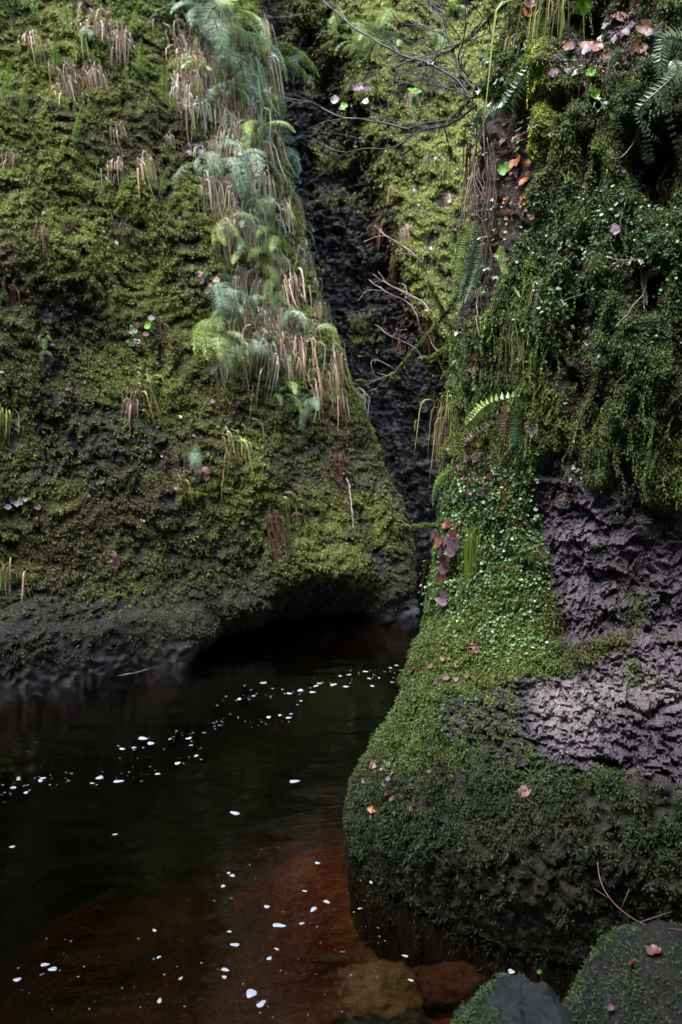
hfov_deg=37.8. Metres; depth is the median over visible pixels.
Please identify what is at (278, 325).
grass tuft
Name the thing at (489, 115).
fern frond
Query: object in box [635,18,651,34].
fallen leaf
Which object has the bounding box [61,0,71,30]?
fern sprig
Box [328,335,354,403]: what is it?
grass tuft
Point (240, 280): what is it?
grass tuft
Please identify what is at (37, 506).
fallen leaf
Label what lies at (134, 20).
fern sprig
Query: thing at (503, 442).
fern frond
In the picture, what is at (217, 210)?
grass tuft
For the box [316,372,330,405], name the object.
grass tuft
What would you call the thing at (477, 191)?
hanging root
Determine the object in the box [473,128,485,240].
hanging root
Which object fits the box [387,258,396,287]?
grass tuft
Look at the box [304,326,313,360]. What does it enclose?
grass tuft
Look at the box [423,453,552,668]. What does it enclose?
liverwort
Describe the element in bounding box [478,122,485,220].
hanging root
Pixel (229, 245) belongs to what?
grass tuft
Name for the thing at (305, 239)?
grass tuft
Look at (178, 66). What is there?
grass tuft
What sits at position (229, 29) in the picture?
grass tuft
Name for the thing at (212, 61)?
grass tuft
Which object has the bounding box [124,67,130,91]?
fern sprig
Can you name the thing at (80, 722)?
cliff
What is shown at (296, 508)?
grass tuft
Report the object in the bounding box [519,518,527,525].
fallen leaf
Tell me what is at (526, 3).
fallen leaf
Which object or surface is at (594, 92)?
fallen leaf
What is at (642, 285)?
creeper stem
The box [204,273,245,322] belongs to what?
fern
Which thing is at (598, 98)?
ivy sprig
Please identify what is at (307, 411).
fern
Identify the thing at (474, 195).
grass tuft
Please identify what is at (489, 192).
hanging root
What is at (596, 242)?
ivy sprig
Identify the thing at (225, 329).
grass tuft
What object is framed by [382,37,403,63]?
fern
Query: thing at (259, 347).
fern
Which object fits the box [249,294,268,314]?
fern
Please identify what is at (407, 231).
grass tuft
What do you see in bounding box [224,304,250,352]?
grass tuft
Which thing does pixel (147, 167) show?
fern sprig
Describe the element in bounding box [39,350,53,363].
fern
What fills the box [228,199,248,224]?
grass tuft
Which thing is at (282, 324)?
grass tuft
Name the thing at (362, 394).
grass tuft
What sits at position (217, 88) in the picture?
grass tuft
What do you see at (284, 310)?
grass tuft
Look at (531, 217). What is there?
fallen leaf
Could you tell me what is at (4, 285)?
grass tuft
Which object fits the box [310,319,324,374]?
grass tuft
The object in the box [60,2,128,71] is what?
grass tuft
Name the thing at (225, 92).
grass tuft
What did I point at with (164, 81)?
fern sprig
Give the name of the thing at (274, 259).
grass tuft
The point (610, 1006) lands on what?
fallen leaf
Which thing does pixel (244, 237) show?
grass tuft
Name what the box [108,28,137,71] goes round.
grass tuft
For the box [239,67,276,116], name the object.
grass tuft
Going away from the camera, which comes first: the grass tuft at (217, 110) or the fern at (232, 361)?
the fern at (232, 361)
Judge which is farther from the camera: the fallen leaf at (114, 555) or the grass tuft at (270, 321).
the grass tuft at (270, 321)
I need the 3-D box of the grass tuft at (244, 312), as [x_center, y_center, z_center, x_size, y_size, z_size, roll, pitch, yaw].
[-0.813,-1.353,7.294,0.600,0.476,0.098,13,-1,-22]
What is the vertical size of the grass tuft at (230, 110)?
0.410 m
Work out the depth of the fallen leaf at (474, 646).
3.67 m
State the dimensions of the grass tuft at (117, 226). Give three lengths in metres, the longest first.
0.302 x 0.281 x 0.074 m
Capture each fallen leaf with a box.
[4,504,11,508]
[8,497,14,503]
[13,498,21,506]
[34,503,40,509]
[105,551,113,562]
[112,551,118,558]
[112,558,119,568]
[134,340,140,345]
[144,321,151,328]
[182,144,190,153]
[193,141,199,148]
[195,271,202,277]
[197,149,203,157]
[202,466,209,474]
[203,474,209,480]
[206,281,212,287]
[211,276,219,281]
[367,806,376,812]
[369,760,376,768]
[430,530,434,538]
[433,532,441,550]
[434,572,446,583]
[435,590,448,606]
[437,546,443,555]
[437,562,449,574]
[439,555,450,571]
[441,518,452,528]
[441,535,448,546]
[442,674,449,679]
[445,537,459,552]
[445,546,456,556]
[449,529,454,538]
[453,522,458,534]
[467,363,476,372]
[469,642,476,648]
[471,353,480,360]
[473,132,476,150]
[481,489,486,496]
[485,469,492,479]
[497,161,509,174]
[499,136,505,145]
[505,151,510,161]
[506,206,511,214]
[508,155,521,167]
[512,132,520,140]
[513,167,518,174]
[515,785,531,796]
[519,177,528,185]
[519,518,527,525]
[523,7,532,16]
[524,0,534,8]
[524,159,530,167]
[524,170,532,178]
[525,423,537,436]
[529,212,536,219]
[546,68,559,77]
[563,41,576,49]
[571,0,593,14]
[582,43,591,55]
[586,66,595,75]
[589,87,599,97]
[590,41,602,51]
[593,27,602,36]
[598,48,613,61]
[603,21,612,29]
[607,1003,614,1010]
[610,11,627,19]
[610,223,619,236]
[611,34,616,42]
[615,12,628,21]
[615,83,621,90]
[617,28,630,36]
[625,20,634,28]
[630,37,646,52]
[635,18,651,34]
[641,183,649,192]
[645,27,652,37]
[645,944,661,954]
[653,34,663,48]
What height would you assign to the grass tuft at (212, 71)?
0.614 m
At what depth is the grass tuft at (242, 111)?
7.70 m
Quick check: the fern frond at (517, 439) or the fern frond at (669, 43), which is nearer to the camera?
the fern frond at (669, 43)
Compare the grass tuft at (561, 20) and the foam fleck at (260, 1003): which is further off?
the grass tuft at (561, 20)
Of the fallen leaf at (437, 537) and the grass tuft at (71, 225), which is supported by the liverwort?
the fallen leaf at (437, 537)
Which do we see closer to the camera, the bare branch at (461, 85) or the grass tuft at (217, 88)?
the bare branch at (461, 85)
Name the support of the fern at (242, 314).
on the cliff at (80, 722)
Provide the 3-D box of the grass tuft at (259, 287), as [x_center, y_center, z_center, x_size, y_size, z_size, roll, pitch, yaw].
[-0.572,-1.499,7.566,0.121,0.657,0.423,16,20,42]
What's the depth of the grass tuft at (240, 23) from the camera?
7.82 m
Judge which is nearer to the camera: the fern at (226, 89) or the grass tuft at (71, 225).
the grass tuft at (71, 225)
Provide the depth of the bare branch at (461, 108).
4.54 m
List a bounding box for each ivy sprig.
[418,560,426,604]
[440,330,461,396]
[470,197,497,292]
[475,42,503,94]
[482,119,537,161]
[532,492,540,525]
[536,287,586,328]
[542,238,643,274]
[561,58,607,112]
[569,464,579,490]
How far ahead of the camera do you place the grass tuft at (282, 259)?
7.62 m
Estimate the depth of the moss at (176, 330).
6.93 m
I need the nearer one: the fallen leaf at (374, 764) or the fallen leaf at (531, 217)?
the fallen leaf at (531, 217)
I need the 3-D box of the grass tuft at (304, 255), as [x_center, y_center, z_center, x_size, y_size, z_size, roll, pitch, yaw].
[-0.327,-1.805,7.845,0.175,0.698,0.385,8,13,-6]
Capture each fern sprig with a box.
[1,58,14,95]
[17,80,28,114]
[28,0,40,19]
[33,27,42,57]
[50,33,62,77]
[60,86,69,112]
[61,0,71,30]
[71,103,83,141]
[77,20,89,59]
[117,172,126,201]
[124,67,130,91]
[130,3,137,32]
[133,37,145,75]
[145,153,156,183]
[158,170,165,196]
[160,63,168,102]
[169,85,182,110]
[209,77,219,107]
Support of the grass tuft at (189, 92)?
attached to the cliff at (80, 722)
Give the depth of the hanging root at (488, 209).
3.81 m
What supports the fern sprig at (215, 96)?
on the cliff at (80, 722)
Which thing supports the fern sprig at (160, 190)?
on the cliff at (80, 722)
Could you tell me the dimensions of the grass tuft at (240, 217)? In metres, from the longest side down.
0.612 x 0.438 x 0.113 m
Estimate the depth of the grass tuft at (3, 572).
6.01 m
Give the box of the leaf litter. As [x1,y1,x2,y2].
[441,0,681,501]
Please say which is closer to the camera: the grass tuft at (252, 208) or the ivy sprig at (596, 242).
the ivy sprig at (596, 242)
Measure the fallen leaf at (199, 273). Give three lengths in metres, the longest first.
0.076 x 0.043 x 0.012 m
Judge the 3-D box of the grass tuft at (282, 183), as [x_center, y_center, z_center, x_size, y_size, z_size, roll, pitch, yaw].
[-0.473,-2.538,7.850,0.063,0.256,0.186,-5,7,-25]
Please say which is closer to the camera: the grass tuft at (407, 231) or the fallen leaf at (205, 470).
the fallen leaf at (205, 470)
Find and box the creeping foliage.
[460,175,681,389]
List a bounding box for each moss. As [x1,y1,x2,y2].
[0,0,417,679]
[261,0,505,454]
[342,716,681,884]
[343,0,681,1002]
[435,0,681,520]
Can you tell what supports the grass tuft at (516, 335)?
on the cliff at (608, 718)
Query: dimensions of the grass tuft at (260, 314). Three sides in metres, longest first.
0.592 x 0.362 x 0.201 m
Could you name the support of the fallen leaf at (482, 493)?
on the liverwort
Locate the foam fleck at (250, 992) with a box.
[246,989,256,997]
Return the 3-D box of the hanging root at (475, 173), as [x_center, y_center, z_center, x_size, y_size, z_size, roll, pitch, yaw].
[0.545,-1.299,3.844,0.029,0.470,0.193,-1,9,-5]
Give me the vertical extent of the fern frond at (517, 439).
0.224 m
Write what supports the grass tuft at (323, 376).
on the cliff at (80, 722)
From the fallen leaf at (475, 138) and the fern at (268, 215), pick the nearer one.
the fallen leaf at (475, 138)
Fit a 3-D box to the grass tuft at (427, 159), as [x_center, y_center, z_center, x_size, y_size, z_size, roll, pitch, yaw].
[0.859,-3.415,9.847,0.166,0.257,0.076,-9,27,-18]
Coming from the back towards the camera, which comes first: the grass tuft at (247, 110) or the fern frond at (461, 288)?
the grass tuft at (247, 110)
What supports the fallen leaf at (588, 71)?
on the leaf litter
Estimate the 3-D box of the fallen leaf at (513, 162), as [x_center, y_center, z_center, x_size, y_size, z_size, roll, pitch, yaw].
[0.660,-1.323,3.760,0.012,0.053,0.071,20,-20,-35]
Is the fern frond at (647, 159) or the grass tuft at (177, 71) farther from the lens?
the grass tuft at (177, 71)
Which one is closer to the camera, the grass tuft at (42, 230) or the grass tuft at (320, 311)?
the grass tuft at (42, 230)
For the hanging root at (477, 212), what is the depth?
3.81 m
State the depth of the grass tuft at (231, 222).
7.36 m
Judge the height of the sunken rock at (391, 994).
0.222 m
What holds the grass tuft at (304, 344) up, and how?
attached to the cliff at (80, 722)
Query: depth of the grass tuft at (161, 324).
6.96 m
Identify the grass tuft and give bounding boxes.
[0,145,23,172]
[0,277,29,314]
[0,404,18,449]
[0,557,30,597]
[10,29,59,77]
[31,223,52,265]
[37,57,85,91]
[48,58,98,111]
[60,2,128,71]
[64,216,76,237]
[81,59,110,102]
[96,156,124,191]
[103,119,134,147]
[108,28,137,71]
[110,221,143,257]
[114,386,142,427]
[130,370,165,434]
[136,150,166,199]
[141,315,170,355]
[152,13,219,63]
[160,79,208,113]
[163,65,204,94]
[164,132,175,153]
[165,60,212,94]
[166,77,186,96]
[167,68,203,99]
[171,47,185,88]
[171,62,207,105]
[173,49,209,96]
[176,473,199,518]
[177,28,205,55]
[177,92,222,146]
[179,41,201,57]
[179,81,205,103]
[180,33,206,58]
[180,55,208,94]
[181,53,203,83]
[182,94,211,134]
[183,42,211,71]
[189,59,214,102]
[190,141,223,161]
[191,33,219,61]
[195,44,248,113]
[196,180,265,213]
[197,165,227,225]
[198,154,255,195]
[200,173,258,212]
[201,54,230,75]
[202,177,225,225]
[203,55,232,99]
[203,73,224,98]
[203,140,225,166]
[205,123,240,186]
[205,312,244,340]
[206,120,243,158]
[208,47,243,70]
[208,68,232,109]
[208,69,247,115]
[208,102,241,128]
[209,349,244,403]
[210,6,256,79]
[210,201,222,226]
[211,77,233,108]
[213,89,233,129]
[213,346,248,389]
[214,211,237,261]
[214,217,255,273]
[215,68,249,99]
[215,180,239,217]
[215,353,249,383]
[216,339,251,384]
[218,532,231,547]
[219,221,233,266]
[220,107,239,139]
[220,299,264,324]
[220,338,260,378]
[221,20,248,51]
[221,24,254,72]
[221,418,264,496]
[223,36,278,114]
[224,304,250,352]
[225,100,255,126]
[225,144,252,175]
[225,329,252,346]
[227,64,260,111]
[228,73,259,115]
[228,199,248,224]
[229,167,257,212]
[229,219,264,274]
[230,201,257,264]
[231,262,247,295]
[231,269,248,293]
[231,269,249,307]
[233,95,285,153]
[233,101,239,117]
[233,215,266,268]
[233,305,259,330]
[235,102,270,138]
[235,120,296,194]
[236,135,261,174]
[237,218,257,266]
[238,80,270,119]
[238,269,273,308]
[238,331,273,393]
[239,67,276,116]
[240,53,255,82]
[241,139,256,168]
[242,267,252,287]
[243,198,293,243]
[245,270,271,303]
[246,160,272,207]
[246,198,271,280]
[247,191,282,231]
[248,176,268,204]
[248,198,289,237]
[249,205,278,228]
[249,306,279,332]
[249,344,283,417]
[250,113,292,169]
[250,246,266,276]
[250,271,270,295]
[252,222,276,271]
[252,250,290,284]
[253,326,279,366]
[256,133,279,179]
[258,277,303,303]
[259,247,294,277]
[260,7,277,65]
[261,175,280,206]
[262,45,286,131]
[262,302,294,331]
[262,311,280,333]
[262,508,291,563]
[263,301,275,325]
[263,336,285,386]
[265,247,280,278]
[267,299,279,323]
[268,308,300,347]
[269,265,310,314]
[273,316,296,333]
[274,332,294,382]
[276,217,290,249]
[278,173,287,196]
[278,301,294,331]
[280,195,300,243]
[280,334,298,358]
[280,348,294,380]
[280,484,313,563]
[281,327,297,361]
[282,352,314,387]
[283,332,325,374]
[285,348,308,386]
[290,305,300,322]
[290,314,313,336]
[292,189,313,235]
[293,330,320,384]
[295,237,307,266]
[296,238,310,268]
[298,262,305,286]
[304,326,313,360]
[305,277,322,304]
[307,250,314,272]
[308,363,328,423]
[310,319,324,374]
[312,295,326,332]
[312,350,332,385]
[313,304,323,323]
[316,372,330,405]
[320,368,326,397]
[321,299,332,322]
[325,313,345,353]
[325,359,340,406]
[326,446,360,486]
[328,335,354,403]
[328,363,349,395]
[337,388,351,437]
[353,383,369,409]
[367,218,388,248]
[386,184,396,202]
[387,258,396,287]
[392,331,415,370]
[399,222,413,242]
[405,91,418,109]
[414,390,457,461]
[420,153,431,172]
[421,324,435,353]
[427,397,447,493]
[444,193,456,202]
[448,151,481,235]
[461,170,478,216]
[462,526,482,607]
[475,0,584,128]
[477,283,496,311]
[494,26,517,103]
[496,322,528,387]
[498,335,531,399]
[506,279,542,323]
[528,0,576,46]
[578,48,618,159]
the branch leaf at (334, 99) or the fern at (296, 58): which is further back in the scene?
the fern at (296, 58)
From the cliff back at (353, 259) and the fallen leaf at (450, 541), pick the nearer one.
the fallen leaf at (450, 541)
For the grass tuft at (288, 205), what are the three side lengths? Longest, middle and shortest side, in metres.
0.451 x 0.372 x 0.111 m
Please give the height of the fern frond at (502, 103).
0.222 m
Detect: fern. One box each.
[38,334,51,350]
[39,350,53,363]
[78,25,109,42]
[145,0,235,61]
[167,56,213,102]
[170,135,247,187]
[179,17,212,51]
[187,448,202,478]
[191,317,245,360]
[203,22,287,108]
[203,70,266,142]
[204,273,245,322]
[207,0,271,57]
[208,55,238,76]
[209,333,270,360]
[211,211,261,257]
[211,290,255,337]
[220,345,268,378]
[228,148,292,203]
[229,250,285,290]
[234,237,255,261]
[237,120,294,159]
[238,217,272,242]
[241,194,296,226]
[247,225,287,273]
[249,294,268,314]
[254,261,298,285]
[261,279,287,312]
[262,35,319,125]
[263,88,286,113]
[273,381,301,414]
[277,304,309,335]
[281,126,292,145]
[284,147,300,176]
[289,52,302,67]
[295,537,311,546]
[298,388,332,432]
[315,323,342,349]
[327,7,365,51]
[335,40,368,57]
[355,379,368,388]
[358,10,401,54]
[375,1,404,28]
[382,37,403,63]
[427,29,449,48]
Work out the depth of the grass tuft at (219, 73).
7.66 m
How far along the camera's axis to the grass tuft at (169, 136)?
7.32 m
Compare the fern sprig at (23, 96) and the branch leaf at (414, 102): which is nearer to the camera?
the branch leaf at (414, 102)
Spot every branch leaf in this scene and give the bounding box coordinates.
[330,95,339,103]
[339,101,347,109]
[355,82,362,90]
[362,81,370,91]
[408,88,421,93]
[412,96,416,107]
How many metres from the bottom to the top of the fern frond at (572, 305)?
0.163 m
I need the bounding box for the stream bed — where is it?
[0,635,452,1023]
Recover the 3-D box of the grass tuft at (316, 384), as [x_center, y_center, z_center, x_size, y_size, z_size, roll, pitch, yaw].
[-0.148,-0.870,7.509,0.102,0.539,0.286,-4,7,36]
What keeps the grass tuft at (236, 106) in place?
attached to the cliff at (80, 722)
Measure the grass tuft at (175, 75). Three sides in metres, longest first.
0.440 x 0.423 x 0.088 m
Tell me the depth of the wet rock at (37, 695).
5.73 m
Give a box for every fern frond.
[432,467,450,506]
[441,392,531,458]
[451,218,479,298]
[457,224,484,302]
[462,420,497,476]
[464,232,491,303]
[467,61,532,149]
[475,77,524,145]
[496,244,519,297]
[497,398,511,505]
[499,401,523,462]
[532,277,546,337]
[565,271,579,318]
[605,46,622,80]
[632,59,681,144]
[633,103,681,164]
[641,266,659,304]
[652,26,681,161]
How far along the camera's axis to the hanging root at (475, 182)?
3.98 m
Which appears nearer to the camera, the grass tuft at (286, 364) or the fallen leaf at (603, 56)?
the fallen leaf at (603, 56)
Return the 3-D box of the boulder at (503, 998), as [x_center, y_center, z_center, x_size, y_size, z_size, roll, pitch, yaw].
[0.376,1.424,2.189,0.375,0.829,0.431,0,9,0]
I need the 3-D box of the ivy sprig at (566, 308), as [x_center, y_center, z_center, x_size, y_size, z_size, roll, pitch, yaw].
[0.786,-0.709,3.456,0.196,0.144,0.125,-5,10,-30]
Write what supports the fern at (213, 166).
on the cliff at (80, 722)
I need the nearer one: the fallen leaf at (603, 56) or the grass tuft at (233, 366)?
the fallen leaf at (603, 56)
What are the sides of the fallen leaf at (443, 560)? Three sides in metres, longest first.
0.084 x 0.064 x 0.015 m
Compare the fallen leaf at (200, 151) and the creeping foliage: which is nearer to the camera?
the creeping foliage
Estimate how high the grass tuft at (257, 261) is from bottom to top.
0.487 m
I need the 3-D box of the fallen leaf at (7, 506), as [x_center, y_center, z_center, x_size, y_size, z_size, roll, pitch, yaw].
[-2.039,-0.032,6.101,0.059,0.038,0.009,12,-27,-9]
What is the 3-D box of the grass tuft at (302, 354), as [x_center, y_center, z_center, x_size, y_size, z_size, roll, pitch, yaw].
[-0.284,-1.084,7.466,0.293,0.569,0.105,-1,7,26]
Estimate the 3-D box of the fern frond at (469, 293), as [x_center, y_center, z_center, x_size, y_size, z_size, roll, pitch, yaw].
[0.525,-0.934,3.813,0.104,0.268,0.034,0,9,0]
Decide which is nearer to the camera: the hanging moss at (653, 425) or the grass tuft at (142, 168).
the hanging moss at (653, 425)
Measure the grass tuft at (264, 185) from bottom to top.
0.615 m
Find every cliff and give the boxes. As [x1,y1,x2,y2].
[0,0,416,809]
[348,0,681,1004]
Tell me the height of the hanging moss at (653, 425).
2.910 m
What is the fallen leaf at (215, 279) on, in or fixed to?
on the cliff at (80, 722)
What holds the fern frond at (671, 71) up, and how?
attached to the cliff at (608, 718)
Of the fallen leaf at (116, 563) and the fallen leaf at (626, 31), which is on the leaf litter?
the fallen leaf at (626, 31)
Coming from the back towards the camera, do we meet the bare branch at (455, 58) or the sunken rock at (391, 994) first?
the bare branch at (455, 58)
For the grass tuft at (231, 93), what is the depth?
7.67 m
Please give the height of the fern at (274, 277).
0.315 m
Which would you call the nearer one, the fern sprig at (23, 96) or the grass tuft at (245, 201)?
the fern sprig at (23, 96)
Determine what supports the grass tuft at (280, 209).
attached to the cliff at (80, 722)
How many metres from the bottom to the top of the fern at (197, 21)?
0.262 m
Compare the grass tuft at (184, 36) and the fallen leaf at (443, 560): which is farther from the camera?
the grass tuft at (184, 36)
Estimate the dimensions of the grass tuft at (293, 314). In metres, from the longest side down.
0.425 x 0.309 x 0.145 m
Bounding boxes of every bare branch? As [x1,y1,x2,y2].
[251,38,479,191]
[262,0,503,116]
[298,51,476,195]
[356,0,516,86]
[360,279,421,335]
[363,226,445,315]
[364,275,466,391]
[370,6,480,143]
[371,359,397,380]
[373,271,431,313]
[376,320,416,348]
[383,0,507,103]
[385,0,474,93]
[394,515,440,530]
[416,339,450,361]
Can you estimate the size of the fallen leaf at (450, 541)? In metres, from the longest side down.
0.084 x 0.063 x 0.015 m
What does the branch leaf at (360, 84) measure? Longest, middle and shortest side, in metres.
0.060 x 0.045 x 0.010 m
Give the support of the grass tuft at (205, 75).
on the cliff at (80, 722)
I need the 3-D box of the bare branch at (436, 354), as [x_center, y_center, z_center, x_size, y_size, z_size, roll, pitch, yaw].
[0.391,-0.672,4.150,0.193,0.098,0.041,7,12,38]
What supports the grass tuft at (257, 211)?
on the cliff at (80, 722)
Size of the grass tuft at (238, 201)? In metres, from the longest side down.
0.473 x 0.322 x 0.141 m
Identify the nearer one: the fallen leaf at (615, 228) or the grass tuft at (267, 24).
the fallen leaf at (615, 228)
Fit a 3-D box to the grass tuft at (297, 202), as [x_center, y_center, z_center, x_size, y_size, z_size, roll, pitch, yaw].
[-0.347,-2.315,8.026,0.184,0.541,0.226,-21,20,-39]
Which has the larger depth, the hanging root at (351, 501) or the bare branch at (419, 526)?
the hanging root at (351, 501)
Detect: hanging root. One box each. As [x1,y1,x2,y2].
[346,478,353,528]
[454,123,466,248]
[454,136,467,263]
[462,157,467,237]
[465,126,477,253]
[468,143,470,215]
[469,163,481,226]
[472,153,492,285]
[473,115,486,204]
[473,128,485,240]
[474,116,490,231]
[477,118,484,172]
[477,149,493,288]
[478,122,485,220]
[480,133,487,262]
[482,137,492,264]
[485,143,495,267]
[485,152,490,280]
[488,155,496,279]
[489,130,496,215]
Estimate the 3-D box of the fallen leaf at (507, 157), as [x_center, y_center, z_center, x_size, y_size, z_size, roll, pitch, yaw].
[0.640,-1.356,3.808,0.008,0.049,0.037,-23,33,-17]
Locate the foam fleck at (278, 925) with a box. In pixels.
[273,923,285,926]
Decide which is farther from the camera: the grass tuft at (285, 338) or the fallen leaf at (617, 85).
the grass tuft at (285, 338)
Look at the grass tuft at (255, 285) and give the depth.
7.45 m
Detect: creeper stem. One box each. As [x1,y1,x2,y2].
[475,289,489,347]
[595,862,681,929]
[611,133,637,158]
[615,283,647,326]
[640,264,644,309]
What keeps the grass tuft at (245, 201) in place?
on the cliff at (80, 722)
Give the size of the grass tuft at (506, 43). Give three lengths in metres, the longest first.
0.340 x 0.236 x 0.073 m
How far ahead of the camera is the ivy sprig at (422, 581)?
4.12 m
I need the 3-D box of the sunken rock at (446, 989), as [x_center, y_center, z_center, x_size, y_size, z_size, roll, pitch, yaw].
[0.399,1.630,3.371,0.340,0.230,0.218,0,9,0]
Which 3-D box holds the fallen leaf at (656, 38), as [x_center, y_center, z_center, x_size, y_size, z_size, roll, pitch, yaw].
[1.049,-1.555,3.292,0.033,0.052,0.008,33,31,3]
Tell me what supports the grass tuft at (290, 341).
on the cliff at (80, 722)
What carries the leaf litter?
on the cliff at (608, 718)
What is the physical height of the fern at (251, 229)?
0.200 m
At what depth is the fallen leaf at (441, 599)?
3.92 m
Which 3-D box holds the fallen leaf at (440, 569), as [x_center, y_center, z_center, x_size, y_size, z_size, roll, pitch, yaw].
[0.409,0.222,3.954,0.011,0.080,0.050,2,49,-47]
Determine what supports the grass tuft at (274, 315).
attached to the cliff at (80, 722)
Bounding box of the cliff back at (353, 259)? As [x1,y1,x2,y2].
[259,0,505,634]
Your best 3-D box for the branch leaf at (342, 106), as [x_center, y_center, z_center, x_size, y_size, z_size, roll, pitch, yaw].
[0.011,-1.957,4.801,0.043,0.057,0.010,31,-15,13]
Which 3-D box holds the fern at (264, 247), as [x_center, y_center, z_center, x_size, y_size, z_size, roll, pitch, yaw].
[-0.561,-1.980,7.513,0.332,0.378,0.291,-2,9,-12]
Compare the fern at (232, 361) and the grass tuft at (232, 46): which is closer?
the fern at (232, 361)
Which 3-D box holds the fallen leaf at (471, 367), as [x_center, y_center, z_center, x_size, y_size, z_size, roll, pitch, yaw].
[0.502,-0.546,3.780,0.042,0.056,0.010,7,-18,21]
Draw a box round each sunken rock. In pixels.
[329,958,424,1023]
[412,960,492,1019]
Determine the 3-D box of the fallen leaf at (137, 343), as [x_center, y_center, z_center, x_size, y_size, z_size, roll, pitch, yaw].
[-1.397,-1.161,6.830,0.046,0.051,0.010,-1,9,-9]
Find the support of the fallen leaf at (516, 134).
on the leaf litter
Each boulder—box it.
[450,971,575,1023]
[562,916,681,1023]
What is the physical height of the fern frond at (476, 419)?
0.328 m
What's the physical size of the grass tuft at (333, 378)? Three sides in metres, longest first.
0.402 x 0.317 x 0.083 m
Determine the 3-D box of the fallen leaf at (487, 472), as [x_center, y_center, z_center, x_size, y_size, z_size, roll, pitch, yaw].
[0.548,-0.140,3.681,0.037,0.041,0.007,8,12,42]
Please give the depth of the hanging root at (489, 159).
3.86 m
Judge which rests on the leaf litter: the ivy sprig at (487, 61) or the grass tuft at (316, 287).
the ivy sprig at (487, 61)
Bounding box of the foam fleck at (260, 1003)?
[256,1000,265,1006]
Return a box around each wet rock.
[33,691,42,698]
[403,598,421,624]
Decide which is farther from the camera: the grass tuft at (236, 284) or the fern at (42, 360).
the grass tuft at (236, 284)
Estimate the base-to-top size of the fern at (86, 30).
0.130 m
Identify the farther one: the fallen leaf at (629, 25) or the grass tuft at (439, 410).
the grass tuft at (439, 410)
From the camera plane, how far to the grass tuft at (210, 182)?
7.35 m
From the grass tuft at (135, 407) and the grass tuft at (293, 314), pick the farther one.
the grass tuft at (293, 314)
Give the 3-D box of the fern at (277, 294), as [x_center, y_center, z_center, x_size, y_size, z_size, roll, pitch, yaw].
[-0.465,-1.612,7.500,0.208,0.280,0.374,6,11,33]
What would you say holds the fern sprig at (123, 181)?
on the cliff at (80, 722)
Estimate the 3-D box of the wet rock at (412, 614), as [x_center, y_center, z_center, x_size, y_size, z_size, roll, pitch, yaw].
[0.477,0.743,7.412,0.251,0.222,0.271,0,9,0]
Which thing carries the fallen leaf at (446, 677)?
on the moss at (407, 682)
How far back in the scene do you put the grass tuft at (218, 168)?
7.46 m
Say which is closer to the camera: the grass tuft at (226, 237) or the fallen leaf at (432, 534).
the fallen leaf at (432, 534)
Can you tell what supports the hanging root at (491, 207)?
hanging from the leaf litter
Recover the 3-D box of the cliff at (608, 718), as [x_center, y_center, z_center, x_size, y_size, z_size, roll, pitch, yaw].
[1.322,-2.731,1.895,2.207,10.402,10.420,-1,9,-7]
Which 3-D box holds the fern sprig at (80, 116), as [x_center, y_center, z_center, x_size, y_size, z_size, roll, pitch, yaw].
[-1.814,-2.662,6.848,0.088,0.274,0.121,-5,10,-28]
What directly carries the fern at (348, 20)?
on the cliff back at (353, 259)
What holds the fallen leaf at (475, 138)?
on the cliff at (608, 718)
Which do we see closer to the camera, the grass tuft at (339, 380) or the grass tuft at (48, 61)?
the grass tuft at (48, 61)
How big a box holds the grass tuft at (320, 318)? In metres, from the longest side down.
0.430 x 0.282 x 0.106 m
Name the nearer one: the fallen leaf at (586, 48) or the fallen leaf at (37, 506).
the fallen leaf at (586, 48)
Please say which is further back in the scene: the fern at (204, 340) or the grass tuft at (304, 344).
the grass tuft at (304, 344)
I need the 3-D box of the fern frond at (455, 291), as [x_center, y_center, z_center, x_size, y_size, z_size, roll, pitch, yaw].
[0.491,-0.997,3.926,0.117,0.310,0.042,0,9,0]
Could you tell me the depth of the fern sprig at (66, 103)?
6.88 m
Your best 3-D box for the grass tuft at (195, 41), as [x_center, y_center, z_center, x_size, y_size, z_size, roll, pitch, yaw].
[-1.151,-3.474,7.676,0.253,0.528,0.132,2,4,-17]
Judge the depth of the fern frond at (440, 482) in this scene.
4.01 m
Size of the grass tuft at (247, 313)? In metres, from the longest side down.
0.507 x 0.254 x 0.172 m
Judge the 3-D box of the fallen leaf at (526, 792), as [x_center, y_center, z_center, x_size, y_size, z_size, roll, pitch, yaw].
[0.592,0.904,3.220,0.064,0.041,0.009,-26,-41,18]
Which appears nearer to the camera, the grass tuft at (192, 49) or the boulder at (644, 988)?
the boulder at (644, 988)
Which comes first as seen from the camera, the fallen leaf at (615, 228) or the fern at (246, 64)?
the fallen leaf at (615, 228)
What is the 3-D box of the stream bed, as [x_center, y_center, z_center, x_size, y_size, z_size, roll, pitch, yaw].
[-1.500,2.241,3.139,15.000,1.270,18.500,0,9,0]
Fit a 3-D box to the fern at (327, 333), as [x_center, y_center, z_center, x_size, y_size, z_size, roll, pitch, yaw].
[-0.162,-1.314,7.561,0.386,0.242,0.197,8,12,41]
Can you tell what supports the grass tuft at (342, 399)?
attached to the cliff at (80, 722)
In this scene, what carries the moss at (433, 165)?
attached to the cliff back at (353, 259)
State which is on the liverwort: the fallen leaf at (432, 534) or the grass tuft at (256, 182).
the fallen leaf at (432, 534)
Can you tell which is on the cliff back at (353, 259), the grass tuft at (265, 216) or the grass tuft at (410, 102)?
the grass tuft at (410, 102)

